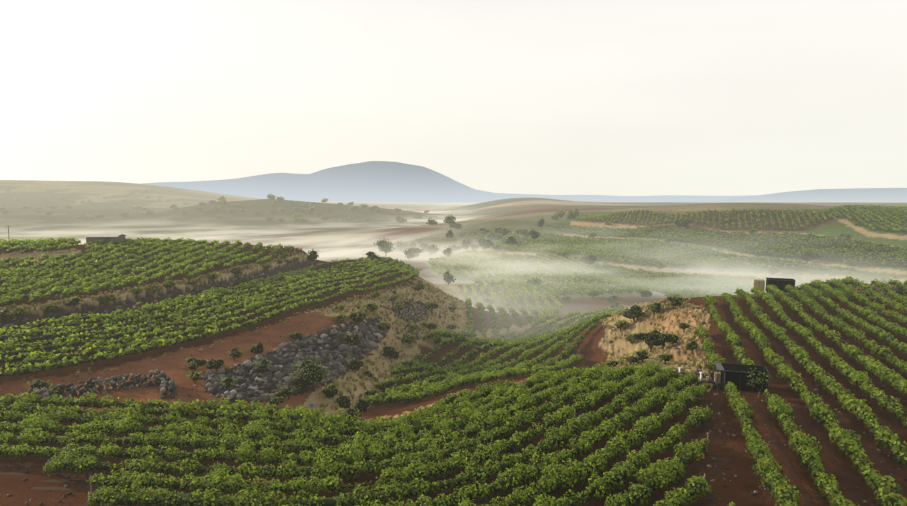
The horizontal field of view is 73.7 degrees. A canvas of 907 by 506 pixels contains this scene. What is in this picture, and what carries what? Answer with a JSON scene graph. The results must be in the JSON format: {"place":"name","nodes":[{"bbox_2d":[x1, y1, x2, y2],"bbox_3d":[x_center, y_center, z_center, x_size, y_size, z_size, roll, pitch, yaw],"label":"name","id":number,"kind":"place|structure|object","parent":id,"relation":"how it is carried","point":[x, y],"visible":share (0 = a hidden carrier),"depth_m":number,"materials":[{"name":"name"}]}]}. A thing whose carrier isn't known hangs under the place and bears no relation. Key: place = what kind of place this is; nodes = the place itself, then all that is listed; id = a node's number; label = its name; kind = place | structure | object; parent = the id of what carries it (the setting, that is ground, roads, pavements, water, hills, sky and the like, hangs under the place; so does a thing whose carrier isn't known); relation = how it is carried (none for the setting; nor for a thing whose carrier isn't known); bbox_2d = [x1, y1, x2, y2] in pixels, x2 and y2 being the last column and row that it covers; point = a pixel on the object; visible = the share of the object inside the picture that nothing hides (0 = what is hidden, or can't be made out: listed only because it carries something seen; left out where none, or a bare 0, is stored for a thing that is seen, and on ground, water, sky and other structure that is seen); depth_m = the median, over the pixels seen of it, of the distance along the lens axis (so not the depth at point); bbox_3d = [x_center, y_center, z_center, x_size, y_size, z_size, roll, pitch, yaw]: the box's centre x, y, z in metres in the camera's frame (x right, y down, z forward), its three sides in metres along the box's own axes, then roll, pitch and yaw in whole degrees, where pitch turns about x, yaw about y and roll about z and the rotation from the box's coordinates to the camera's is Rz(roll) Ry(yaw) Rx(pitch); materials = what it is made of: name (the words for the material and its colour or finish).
{"place":"outdoors","nodes":[
{"label":"outdoors","id":0,"kind":"place"},
{"bbox_2d":[0,161,906,505],"bbox_3d":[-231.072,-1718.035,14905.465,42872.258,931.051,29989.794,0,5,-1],"label":"terrain","id":1,"kind":"structure","parent":0,"point":[388,187],"depth_m":113.88,"materials":[{"name":"brown soil"}]},
{"bbox_2d":[84,234,126,246],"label":"building","id":2,"kind":"structure","parent":1,"relation":"on","point":[106,237],"depth_m":116.54,"materials":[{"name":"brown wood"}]},
{"bbox_2d":[48,289,802,498],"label":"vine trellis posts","id":3,"kind":"object","parent":1,"relation":"on","point":[362,420],"visible":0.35,"depth_m":34.17,"materials":[{"name":"brown wood"}]},
{"bbox_2d":[0,188,862,419],"bbox_3d":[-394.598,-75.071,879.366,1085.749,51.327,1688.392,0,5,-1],"label":"shrubs","id":4,"kind":"object","parent":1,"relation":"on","point":[654,340],"visible":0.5,"depth_m":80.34,"materials":[{"name":"green plant"}]},
{"bbox_2d":[0,245,903,425],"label":"dry grass tufts","id":5,"kind":"object","parent":1,"relation":"on","point":[322,405],"visible":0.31,"depth_m":84.80,"materials":[{"name":"plant"}]},
{"bbox_2d":[0,205,906,505],"bbox_3d":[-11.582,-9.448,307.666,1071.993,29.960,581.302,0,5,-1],"label":"vine","id":6,"kind":"object","parent":1,"relation":"on","point":[464,263],"depth_m":46.20,"materials":[{"name":"green plant"}]},
{"bbox_2d":[0,260,906,505],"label":"rocks","id":7,"kind":"object","parent":1,"relation":"on","point":[163,381],"visible":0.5,"depth_m":62.40,"materials":[{"name":"grey stone"}]},
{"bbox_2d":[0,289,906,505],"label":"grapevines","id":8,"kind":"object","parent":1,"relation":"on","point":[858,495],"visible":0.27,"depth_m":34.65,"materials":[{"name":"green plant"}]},
{"bbox_2d":[714,362,769,392],"bbox_3d":[21.982,9.530,46.261,3.600,1.525,2.300,2,5,17],"label":"shed","id":9,"kind":"object","parent":1,"relation":"on","point":[736,374],"visible":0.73,"depth_m":45.51,"materials":[{"name":"metal"}]},
{"bbox_2d":[753,279,764,291],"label":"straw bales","id":10,"kind":"object","parent":1,"relation":"on","point":[759,284],"visible":0.77,"depth_m":92.32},
{"bbox_2d":[766,278,794,292],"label":"shed","id":11,"kind":"structure","parent":1,"relation":"on","point":[780,284],"depth_m":90.74,"materials":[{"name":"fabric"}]},
{"bbox_2d":[0,0,906,195],"label":"sky","id":12,"kind":"structure","parent":0,"point":[541,97],"materials":[{"name":"white"}]}
]}

